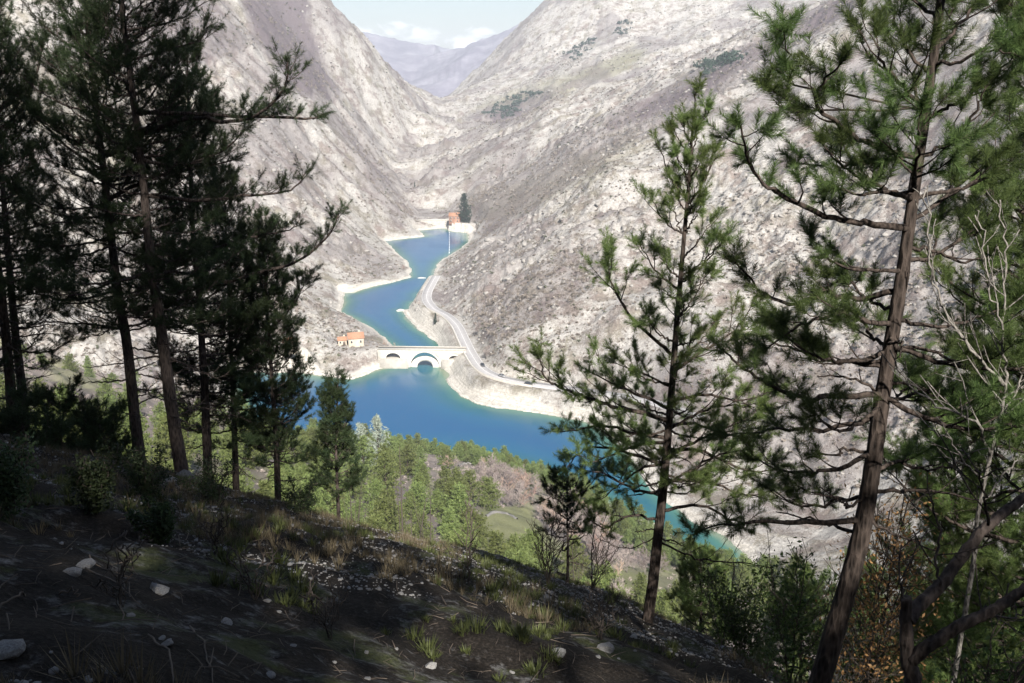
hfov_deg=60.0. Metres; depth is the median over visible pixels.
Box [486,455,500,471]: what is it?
bare tree
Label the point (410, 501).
pine tree
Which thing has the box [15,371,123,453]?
young pine
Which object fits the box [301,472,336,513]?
pine tree
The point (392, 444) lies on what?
pine tree
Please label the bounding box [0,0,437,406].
mountain
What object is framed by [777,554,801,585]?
pine tree
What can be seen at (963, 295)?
pine tree
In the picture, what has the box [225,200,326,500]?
pine tree
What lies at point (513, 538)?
pine tree
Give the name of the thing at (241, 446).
pine tree
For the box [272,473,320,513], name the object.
leafy shrub
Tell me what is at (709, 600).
bare shrub
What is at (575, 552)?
pine tree
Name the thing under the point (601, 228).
hillside scrub
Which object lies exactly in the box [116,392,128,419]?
pine tree
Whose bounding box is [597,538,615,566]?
bare tree
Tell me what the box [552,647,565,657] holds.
stone
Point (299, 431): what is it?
pine tree
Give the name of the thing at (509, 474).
bare tree
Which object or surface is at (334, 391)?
pine tree
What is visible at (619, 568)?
bare tree
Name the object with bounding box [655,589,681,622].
pine tree
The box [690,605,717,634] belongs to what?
pine tree
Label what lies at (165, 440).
pine tree
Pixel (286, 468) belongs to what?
pine tree
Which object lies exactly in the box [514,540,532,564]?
pine tree
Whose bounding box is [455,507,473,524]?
pine tree
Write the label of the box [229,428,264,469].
pine tree
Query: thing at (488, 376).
parapet wall
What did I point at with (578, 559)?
dry shrub
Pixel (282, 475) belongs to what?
pine tree
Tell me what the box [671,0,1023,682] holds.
pine tree
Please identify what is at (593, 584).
bare shrub
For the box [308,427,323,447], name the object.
pine tree
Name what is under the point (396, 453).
pine tree
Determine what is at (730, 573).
pine tree
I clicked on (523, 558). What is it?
pine tree
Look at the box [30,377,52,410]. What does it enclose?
pine tree
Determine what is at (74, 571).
stone
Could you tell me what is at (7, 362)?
pine tree
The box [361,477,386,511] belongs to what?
pine tree
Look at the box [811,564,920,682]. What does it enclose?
leafy shrub
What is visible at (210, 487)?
leafy shrub
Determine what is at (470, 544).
bare sapling
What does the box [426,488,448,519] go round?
pine tree
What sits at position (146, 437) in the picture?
pine tree
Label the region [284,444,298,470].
pine tree
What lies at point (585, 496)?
pine tree
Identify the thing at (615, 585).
bare tree
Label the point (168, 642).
stone
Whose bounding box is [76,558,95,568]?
stone
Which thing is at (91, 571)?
fallen branch
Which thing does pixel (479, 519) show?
pine tree
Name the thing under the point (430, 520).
bare sapling
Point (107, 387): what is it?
pine tree
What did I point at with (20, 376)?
pine tree
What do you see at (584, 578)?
pine tree
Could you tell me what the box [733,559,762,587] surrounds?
pine tree
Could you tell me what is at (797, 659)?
pine tree
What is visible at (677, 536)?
pine tree
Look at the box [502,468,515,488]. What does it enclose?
bare tree
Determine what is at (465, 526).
pine tree
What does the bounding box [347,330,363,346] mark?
house
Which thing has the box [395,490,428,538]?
leafy shrub
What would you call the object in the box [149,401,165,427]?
pine tree
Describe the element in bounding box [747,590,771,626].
pine tree
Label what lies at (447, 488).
pine tree
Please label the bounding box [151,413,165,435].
pine tree
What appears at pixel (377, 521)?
pine tree
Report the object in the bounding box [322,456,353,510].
pine tree
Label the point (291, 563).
gravel
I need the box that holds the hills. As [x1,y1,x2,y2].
[362,24,518,97]
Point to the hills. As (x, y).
(438, 71)
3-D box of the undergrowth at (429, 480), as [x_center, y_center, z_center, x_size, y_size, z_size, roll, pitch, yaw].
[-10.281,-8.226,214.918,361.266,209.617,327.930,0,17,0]
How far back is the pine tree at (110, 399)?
229.79 m
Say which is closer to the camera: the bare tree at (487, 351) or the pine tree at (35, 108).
the pine tree at (35, 108)
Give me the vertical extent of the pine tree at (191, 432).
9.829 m
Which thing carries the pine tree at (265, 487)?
on the hillside
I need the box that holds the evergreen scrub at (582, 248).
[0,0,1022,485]
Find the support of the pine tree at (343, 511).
on the hillside
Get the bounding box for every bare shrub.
[88,530,152,608]
[195,493,232,553]
[226,534,285,599]
[298,566,349,639]
[526,492,573,583]
[578,509,621,588]
[581,583,620,639]
[697,549,755,645]
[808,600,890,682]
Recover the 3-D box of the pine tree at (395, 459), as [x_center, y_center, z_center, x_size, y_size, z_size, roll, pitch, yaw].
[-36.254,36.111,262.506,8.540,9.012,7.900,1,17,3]
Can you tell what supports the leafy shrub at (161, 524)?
on the hillside
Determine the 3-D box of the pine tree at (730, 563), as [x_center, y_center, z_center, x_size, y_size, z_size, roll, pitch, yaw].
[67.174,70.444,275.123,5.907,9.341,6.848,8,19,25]
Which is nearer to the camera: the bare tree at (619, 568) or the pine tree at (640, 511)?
the bare tree at (619, 568)
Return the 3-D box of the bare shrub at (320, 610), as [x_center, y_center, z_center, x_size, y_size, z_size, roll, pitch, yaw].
[-1.518,2.199,7.233,0.412,0.690,0.257,0,17,0]
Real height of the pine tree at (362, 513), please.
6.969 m
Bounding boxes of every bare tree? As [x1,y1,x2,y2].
[472,321,480,333]
[474,463,484,481]
[482,465,499,482]
[483,346,489,356]
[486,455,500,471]
[493,462,507,482]
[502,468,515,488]
[503,489,514,505]
[504,468,516,482]
[512,468,523,482]
[512,488,524,503]
[514,465,525,479]
[515,480,524,500]
[518,490,530,504]
[519,475,529,490]
[521,472,530,488]
[523,474,535,486]
[529,485,536,500]
[530,472,540,486]
[534,481,543,495]
[539,505,545,521]
[551,514,565,537]
[586,533,602,555]
[586,534,604,554]
[586,542,618,568]
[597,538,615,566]
[600,513,613,526]
[601,534,620,556]
[609,578,634,594]
[613,534,621,547]
[613,550,630,574]
[614,560,623,578]
[621,543,639,572]
[634,543,650,574]
[659,551,668,572]
[876,185,1023,682]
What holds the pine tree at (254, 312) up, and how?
on the hillside
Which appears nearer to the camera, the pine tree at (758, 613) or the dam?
the pine tree at (758, 613)
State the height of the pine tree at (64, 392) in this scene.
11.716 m
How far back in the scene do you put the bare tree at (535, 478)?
328.69 m
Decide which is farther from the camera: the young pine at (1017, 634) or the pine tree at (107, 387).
the pine tree at (107, 387)
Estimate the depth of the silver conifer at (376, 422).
253.09 m
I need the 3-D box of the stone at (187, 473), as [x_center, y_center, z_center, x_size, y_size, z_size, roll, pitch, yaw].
[-8.192,3.368,22.303,0.516,0.338,0.407,0,17,0]
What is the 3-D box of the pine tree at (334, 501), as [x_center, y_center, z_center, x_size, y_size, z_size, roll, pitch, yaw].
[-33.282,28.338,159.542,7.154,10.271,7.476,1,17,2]
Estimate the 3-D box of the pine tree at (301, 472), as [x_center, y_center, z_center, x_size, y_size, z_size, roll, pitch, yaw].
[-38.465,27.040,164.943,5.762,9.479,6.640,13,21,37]
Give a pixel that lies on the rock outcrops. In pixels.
(884, 234)
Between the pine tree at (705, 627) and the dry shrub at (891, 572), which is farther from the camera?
the pine tree at (705, 627)
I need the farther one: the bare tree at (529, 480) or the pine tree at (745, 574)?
the bare tree at (529, 480)
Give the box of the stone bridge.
[377,346,465,368]
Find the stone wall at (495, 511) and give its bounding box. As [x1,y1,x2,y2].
[485,510,517,519]
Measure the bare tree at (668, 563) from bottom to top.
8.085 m
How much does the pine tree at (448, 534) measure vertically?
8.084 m
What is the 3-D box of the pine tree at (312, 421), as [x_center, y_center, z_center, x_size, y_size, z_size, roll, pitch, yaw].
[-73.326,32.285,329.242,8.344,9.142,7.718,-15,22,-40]
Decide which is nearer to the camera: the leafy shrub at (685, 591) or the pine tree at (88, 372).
the leafy shrub at (685, 591)
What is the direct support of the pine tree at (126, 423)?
on the hillside
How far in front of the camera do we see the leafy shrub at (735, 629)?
16.80 m
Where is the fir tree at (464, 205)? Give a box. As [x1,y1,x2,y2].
[456,193,471,222]
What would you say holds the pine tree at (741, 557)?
on the hillside
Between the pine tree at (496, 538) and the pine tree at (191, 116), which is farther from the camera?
the pine tree at (496, 538)
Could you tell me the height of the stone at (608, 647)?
0.094 m
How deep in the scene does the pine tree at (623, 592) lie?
136.25 m
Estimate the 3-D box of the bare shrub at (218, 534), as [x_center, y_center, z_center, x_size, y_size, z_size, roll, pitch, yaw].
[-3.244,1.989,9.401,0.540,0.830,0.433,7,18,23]
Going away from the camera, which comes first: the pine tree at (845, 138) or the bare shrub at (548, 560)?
the pine tree at (845, 138)
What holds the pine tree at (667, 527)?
on the hillside
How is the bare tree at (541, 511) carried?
on the hillside
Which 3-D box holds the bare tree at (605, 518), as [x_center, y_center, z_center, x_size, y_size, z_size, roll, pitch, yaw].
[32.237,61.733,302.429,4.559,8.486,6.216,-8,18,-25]
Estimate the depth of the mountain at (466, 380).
613.55 m
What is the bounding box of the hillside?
[0,339,1011,682]
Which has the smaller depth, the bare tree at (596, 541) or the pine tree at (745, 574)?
the bare tree at (596, 541)
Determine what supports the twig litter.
on the hillside
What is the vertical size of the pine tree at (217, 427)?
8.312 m
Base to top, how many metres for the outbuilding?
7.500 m
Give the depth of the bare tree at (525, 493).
286.25 m
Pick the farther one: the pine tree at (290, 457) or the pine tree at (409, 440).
the pine tree at (409, 440)
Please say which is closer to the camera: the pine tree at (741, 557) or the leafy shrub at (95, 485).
the leafy shrub at (95, 485)
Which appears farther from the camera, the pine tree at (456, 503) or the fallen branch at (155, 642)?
the pine tree at (456, 503)
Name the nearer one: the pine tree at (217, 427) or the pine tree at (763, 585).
the pine tree at (217, 427)
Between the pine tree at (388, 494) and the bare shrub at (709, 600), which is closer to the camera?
the bare shrub at (709, 600)
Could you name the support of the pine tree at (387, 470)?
on the hillside
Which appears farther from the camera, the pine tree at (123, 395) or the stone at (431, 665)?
the pine tree at (123, 395)
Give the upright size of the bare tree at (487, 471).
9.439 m
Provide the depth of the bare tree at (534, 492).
299.05 m
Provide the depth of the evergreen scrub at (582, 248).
581.31 m
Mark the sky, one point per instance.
(451, 24)
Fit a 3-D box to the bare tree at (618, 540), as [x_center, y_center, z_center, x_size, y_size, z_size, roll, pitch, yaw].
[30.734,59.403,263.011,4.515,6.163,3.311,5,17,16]
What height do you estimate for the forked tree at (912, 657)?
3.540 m
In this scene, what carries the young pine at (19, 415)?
on the hillside
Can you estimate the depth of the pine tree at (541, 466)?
342.10 m
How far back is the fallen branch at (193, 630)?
5.30 m
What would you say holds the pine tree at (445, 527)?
on the hillside
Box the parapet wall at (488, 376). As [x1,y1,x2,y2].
[428,308,531,386]
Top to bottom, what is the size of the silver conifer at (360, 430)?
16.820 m
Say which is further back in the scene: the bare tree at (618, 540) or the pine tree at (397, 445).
the pine tree at (397, 445)
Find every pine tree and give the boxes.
[0,0,84,425]
[0,0,98,425]
[0,0,249,463]
[0,373,16,408]
[26,0,337,471]
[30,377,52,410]
[55,382,77,414]
[61,353,79,373]
[83,365,97,379]
[94,377,119,404]
[100,392,116,410]
[106,372,124,385]
[111,407,131,448]
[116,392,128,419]
[118,25,352,475]
[121,382,146,411]
[129,412,155,458]
[144,413,200,471]
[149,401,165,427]
[150,410,195,465]
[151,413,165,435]
[157,157,296,490]
[162,459,173,471]
[179,402,201,452]
[188,414,213,445]
[193,422,218,457]
[211,420,224,448]
[213,431,240,470]
[215,425,245,462]
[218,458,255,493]
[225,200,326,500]
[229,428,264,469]
[253,480,286,499]
[256,452,272,466]
[261,464,292,500]
[266,452,296,476]
[280,462,297,489]
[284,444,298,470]
[291,459,310,490]
[292,424,304,439]
[292,464,309,494]
[294,435,311,462]
[295,430,312,447]
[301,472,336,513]
[304,364,369,518]
[305,417,318,429]
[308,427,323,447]
[314,506,330,514]
[315,455,350,500]
[320,472,346,514]
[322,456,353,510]
[330,438,352,469]
[334,499,361,522]
[344,461,375,500]
[347,435,376,476]
[350,500,368,525]
[360,485,407,528]
[360,495,417,532]
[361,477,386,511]
[362,423,370,442]
[363,513,393,529]
[367,451,404,492]
[368,432,376,448]
[368,442,399,480]
[381,430,396,450]
[390,450,401,472]
[394,444,418,475]
[394,447,403,471]
[395,442,404,459]
[400,490,422,520]
[401,434,417,457]
[403,454,418,476]
[403,480,436,513]
[407,510,435,540]
[411,459,429,480]
[412,432,427,450]
[412,471,430,500]
[418,463,431,488]
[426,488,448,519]
[434,444,456,466]
[434,465,451,490]
[435,508,461,535]
[438,521,458,541]
[440,481,461,515]
[441,481,475,523]
[442,529,456,542]
[442,531,473,546]
[443,467,471,494]
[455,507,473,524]
[456,509,495,548]
[456,516,481,548]
[460,440,470,461]
[461,469,480,500]
[473,475,505,509]
[479,529,515,557]
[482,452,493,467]
[497,450,516,464]
[501,549,516,558]
[503,70,807,623]
[503,454,518,470]
[504,531,533,558]
[512,550,535,566]
[513,528,552,569]
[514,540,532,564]
[536,463,548,477]
[556,534,590,578]
[575,569,593,578]
[575,574,590,583]
[577,487,589,511]
[587,560,633,597]
[591,574,614,592]
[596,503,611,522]
[610,498,627,514]
[610,500,624,518]
[615,586,630,595]
[616,518,632,536]
[617,510,634,528]
[627,525,644,546]
[628,572,647,604]
[634,504,646,524]
[637,531,652,555]
[639,518,651,532]
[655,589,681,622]
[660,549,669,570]
[663,520,675,545]
[663,537,672,553]
[664,544,677,565]
[664,579,686,621]
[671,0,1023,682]
[673,528,683,543]
[673,539,682,554]
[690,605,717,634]
[707,547,725,561]
[721,571,734,584]
[723,548,738,564]
[725,557,734,573]
[727,561,756,599]
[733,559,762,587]
[734,552,746,567]
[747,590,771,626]
[755,579,770,594]
[756,554,773,582]
[764,555,786,583]
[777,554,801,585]
[778,646,807,680]
[856,368,1023,681]
[861,0,1023,682]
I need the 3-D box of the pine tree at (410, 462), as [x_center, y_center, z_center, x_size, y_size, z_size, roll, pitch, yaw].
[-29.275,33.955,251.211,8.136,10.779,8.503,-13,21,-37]
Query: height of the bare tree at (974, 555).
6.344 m
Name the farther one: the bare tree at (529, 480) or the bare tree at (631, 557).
the bare tree at (529, 480)
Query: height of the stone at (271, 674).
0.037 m
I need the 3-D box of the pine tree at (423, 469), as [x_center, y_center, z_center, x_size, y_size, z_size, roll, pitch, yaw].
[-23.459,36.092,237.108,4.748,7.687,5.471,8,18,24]
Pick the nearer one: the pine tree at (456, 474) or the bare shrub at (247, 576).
the bare shrub at (247, 576)
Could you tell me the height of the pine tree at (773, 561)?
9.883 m
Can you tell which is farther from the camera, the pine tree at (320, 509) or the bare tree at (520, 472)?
the bare tree at (520, 472)
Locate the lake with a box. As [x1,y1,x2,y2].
[235,228,742,560]
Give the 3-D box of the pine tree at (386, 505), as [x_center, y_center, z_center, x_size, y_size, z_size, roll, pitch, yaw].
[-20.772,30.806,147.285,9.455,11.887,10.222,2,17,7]
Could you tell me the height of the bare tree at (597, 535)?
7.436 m
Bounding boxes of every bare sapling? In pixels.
[384,437,419,532]
[412,486,450,540]
[442,483,480,584]
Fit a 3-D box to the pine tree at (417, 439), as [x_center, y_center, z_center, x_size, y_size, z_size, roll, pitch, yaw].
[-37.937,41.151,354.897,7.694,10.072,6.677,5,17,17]
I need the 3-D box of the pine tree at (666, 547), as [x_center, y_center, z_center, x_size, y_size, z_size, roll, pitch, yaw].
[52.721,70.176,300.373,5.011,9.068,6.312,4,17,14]
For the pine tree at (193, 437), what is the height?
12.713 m
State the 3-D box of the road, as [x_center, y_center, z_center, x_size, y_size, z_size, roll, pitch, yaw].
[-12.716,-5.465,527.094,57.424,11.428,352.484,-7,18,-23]
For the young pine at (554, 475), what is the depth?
17.56 m
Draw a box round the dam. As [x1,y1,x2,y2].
[418,219,448,224]
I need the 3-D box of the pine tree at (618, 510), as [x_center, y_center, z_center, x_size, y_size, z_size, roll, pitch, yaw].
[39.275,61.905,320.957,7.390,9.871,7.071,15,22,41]
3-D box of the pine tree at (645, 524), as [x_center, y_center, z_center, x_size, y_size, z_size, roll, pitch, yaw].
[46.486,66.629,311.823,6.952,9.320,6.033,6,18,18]
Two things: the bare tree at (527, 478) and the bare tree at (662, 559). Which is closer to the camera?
the bare tree at (662, 559)
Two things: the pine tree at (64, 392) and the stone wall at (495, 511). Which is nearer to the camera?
the pine tree at (64, 392)
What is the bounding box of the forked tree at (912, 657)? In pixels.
[866,430,1023,682]
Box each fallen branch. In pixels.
[0,591,25,607]
[85,567,139,604]
[147,634,173,682]
[189,625,212,682]
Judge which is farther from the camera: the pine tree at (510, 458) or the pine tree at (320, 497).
the pine tree at (510, 458)
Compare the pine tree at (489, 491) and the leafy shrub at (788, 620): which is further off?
the pine tree at (489, 491)
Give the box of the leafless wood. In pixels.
[121,0,872,340]
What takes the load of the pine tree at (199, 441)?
on the hillside
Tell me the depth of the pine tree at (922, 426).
13.63 m
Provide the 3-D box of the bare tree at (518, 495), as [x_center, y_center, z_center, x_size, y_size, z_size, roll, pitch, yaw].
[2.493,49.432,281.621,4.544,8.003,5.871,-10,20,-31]
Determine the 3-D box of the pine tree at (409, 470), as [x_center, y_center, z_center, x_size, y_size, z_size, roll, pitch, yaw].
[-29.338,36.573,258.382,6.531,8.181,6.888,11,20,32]
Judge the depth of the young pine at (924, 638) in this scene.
18.39 m
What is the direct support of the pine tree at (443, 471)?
on the hillside
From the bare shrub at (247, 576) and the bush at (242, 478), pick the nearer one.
the bare shrub at (247, 576)
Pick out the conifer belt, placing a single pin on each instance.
(724, 59)
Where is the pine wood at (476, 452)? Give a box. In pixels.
[36,353,736,576]
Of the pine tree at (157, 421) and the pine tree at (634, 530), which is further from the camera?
the pine tree at (634, 530)
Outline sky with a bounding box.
[331,0,543,48]
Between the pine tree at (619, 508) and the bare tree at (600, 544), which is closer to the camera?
the bare tree at (600, 544)
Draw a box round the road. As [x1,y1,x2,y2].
[421,276,706,418]
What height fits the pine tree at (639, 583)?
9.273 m
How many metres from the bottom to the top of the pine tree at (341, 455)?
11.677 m
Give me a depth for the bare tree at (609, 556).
188.25 m
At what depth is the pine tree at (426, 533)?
163.84 m
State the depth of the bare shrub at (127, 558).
5.79 m
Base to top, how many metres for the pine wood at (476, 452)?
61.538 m
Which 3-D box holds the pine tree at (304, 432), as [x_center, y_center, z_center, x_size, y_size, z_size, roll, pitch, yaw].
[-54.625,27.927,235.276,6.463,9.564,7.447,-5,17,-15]
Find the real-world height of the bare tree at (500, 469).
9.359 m
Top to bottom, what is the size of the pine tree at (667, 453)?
9.875 m
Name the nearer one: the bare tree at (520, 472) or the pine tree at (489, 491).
the pine tree at (489, 491)
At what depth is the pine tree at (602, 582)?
117.18 m
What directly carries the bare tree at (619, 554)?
on the hillside
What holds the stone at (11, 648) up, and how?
on the hillside
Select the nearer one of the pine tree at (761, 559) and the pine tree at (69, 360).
the pine tree at (761, 559)
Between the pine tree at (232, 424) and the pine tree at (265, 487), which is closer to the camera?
the pine tree at (232, 424)
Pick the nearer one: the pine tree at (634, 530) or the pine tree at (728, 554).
the pine tree at (728, 554)
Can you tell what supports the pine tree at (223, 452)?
on the hillside
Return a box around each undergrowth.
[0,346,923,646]
[1,350,889,682]
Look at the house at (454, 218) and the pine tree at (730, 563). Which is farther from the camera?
the house at (454, 218)
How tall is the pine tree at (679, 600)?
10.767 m
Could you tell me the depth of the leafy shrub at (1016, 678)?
7.35 m
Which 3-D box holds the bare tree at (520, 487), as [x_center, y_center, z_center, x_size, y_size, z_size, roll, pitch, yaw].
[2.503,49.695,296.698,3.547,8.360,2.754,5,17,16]
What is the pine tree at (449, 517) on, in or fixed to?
on the hillside
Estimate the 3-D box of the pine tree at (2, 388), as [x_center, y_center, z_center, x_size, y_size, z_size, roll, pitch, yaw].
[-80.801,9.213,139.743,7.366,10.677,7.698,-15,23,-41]
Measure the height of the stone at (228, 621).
0.063 m
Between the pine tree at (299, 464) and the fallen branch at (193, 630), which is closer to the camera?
the fallen branch at (193, 630)
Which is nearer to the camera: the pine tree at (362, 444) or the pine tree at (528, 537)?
the pine tree at (528, 537)
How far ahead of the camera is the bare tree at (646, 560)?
224.10 m
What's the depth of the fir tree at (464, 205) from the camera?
941.47 m
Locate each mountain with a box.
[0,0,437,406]
[394,0,1023,597]
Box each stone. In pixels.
[0,639,25,659]
[63,567,81,576]
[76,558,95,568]
[126,612,135,616]
[150,582,169,595]
[158,635,165,639]
[161,638,172,646]
[176,469,195,479]
[221,617,232,624]
[266,671,275,678]
[425,662,436,668]
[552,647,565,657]
[597,642,614,653]
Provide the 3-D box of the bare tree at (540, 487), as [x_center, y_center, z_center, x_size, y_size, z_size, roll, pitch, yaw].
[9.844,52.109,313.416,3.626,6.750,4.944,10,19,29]
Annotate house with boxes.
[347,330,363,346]
[448,212,460,223]
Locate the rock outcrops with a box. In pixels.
[14,0,1011,495]
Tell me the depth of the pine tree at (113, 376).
355.45 m
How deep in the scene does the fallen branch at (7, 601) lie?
5.37 m
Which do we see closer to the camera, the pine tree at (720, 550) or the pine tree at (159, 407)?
the pine tree at (159, 407)
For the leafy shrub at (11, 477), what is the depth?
8.32 m
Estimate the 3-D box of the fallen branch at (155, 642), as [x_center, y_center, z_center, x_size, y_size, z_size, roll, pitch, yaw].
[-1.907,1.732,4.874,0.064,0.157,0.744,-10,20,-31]
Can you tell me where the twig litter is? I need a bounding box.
[0,440,779,682]
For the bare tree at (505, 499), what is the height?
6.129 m
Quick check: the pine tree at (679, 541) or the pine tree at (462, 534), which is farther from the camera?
the pine tree at (679, 541)
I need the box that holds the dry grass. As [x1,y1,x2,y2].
[0,428,800,682]
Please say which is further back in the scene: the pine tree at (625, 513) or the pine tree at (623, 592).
the pine tree at (625, 513)
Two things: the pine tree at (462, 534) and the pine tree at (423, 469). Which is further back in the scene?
the pine tree at (423, 469)
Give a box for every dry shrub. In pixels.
[565,541,588,579]
[799,461,952,682]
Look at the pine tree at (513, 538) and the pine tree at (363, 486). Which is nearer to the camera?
the pine tree at (513, 538)
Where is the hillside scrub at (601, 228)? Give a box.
[1,0,1023,496]
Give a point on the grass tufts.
(522, 631)
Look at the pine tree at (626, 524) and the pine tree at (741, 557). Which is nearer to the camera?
the pine tree at (741, 557)
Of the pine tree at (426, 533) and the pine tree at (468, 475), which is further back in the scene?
the pine tree at (468, 475)
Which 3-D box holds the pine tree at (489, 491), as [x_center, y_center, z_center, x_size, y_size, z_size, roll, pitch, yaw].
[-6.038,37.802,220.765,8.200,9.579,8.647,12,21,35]
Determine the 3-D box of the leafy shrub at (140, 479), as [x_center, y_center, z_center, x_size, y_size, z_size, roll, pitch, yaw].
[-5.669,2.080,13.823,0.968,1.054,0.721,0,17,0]
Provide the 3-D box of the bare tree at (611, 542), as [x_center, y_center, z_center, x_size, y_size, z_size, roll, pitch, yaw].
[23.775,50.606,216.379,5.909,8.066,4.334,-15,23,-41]
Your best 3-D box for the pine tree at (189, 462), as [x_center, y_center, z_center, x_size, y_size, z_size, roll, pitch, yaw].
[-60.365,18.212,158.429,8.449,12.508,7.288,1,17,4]
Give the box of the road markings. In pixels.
[422,276,693,418]
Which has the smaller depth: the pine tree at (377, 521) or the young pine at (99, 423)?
the young pine at (99, 423)
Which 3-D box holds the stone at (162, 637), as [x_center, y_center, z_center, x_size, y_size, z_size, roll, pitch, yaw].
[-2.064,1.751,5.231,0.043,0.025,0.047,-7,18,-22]
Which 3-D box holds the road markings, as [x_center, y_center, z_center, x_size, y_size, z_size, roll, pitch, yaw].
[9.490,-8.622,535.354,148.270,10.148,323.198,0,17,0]
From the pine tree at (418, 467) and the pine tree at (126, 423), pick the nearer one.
the pine tree at (126, 423)
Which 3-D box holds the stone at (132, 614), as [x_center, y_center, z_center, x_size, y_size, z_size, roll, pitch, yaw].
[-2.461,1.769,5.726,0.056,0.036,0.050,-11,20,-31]
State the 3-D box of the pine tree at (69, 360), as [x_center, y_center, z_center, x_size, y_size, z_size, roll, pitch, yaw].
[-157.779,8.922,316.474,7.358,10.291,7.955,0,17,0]
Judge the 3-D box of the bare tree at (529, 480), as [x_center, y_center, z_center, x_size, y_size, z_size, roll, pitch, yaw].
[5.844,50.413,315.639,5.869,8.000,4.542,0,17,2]
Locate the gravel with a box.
[3,433,778,682]
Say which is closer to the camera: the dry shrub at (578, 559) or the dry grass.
the dry grass
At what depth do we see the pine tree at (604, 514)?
309.42 m
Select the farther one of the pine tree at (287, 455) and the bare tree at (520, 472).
the bare tree at (520, 472)
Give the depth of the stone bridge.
504.48 m
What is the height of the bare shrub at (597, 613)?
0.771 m
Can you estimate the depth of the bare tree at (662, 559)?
246.13 m
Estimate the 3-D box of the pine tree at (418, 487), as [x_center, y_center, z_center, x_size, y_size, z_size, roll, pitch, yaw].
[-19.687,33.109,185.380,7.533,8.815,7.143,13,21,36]
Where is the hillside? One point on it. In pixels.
(364, 619)
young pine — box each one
[0,373,76,450]
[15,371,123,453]
[37,393,137,460]
[530,450,602,583]
[834,546,891,681]
[889,584,987,681]
[979,560,1023,679]
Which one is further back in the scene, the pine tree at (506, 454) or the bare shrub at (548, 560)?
the pine tree at (506, 454)
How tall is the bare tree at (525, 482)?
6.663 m
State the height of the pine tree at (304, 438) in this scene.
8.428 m
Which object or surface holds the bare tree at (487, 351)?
on the mountain at (466, 380)
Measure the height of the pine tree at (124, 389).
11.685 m
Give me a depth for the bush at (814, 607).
20.61 m
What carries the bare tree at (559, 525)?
on the hillside
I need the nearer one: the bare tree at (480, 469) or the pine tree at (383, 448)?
the pine tree at (383, 448)
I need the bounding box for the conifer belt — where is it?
[481,19,748,118]
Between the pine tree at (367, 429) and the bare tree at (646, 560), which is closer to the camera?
the bare tree at (646, 560)
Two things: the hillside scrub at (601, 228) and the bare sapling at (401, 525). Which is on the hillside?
the bare sapling at (401, 525)
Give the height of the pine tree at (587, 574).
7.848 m
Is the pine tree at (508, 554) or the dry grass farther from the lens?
the pine tree at (508, 554)
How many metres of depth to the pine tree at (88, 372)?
356.84 m
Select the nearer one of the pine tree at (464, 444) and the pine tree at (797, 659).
the pine tree at (797, 659)
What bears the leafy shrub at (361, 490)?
on the hillside
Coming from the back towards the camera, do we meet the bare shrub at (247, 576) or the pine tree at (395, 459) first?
the pine tree at (395, 459)
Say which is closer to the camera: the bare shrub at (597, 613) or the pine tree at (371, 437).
the bare shrub at (597, 613)
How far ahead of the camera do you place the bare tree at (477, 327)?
528.24 m
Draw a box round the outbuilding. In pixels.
[337,335,346,345]
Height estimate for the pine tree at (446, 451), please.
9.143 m
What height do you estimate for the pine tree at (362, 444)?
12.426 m
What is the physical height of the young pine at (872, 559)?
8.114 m
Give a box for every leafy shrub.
[0,430,40,520]
[62,439,126,514]
[119,442,175,499]
[124,492,177,545]
[174,452,238,505]
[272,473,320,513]
[341,478,379,522]
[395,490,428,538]
[664,538,747,643]
[696,558,790,666]
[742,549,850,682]
[745,530,859,682]
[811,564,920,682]
[925,566,1023,682]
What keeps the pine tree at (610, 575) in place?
on the hillside
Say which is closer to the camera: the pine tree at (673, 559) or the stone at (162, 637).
the stone at (162, 637)
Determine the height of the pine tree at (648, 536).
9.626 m
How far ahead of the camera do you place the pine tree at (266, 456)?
197.90 m
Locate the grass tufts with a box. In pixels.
[7,431,794,682]
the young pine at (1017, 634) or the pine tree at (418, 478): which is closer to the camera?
the young pine at (1017, 634)
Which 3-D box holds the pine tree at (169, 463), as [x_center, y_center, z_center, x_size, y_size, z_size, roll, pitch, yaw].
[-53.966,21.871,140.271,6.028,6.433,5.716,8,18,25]
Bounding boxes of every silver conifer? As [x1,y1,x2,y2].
[354,422,372,467]
[368,414,389,466]
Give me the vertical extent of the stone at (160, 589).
0.105 m
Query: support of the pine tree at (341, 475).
on the hillside
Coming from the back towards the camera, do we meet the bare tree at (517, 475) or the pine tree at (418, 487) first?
the bare tree at (517, 475)
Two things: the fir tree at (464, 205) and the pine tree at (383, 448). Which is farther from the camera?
the fir tree at (464, 205)
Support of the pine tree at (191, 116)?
on the hillside

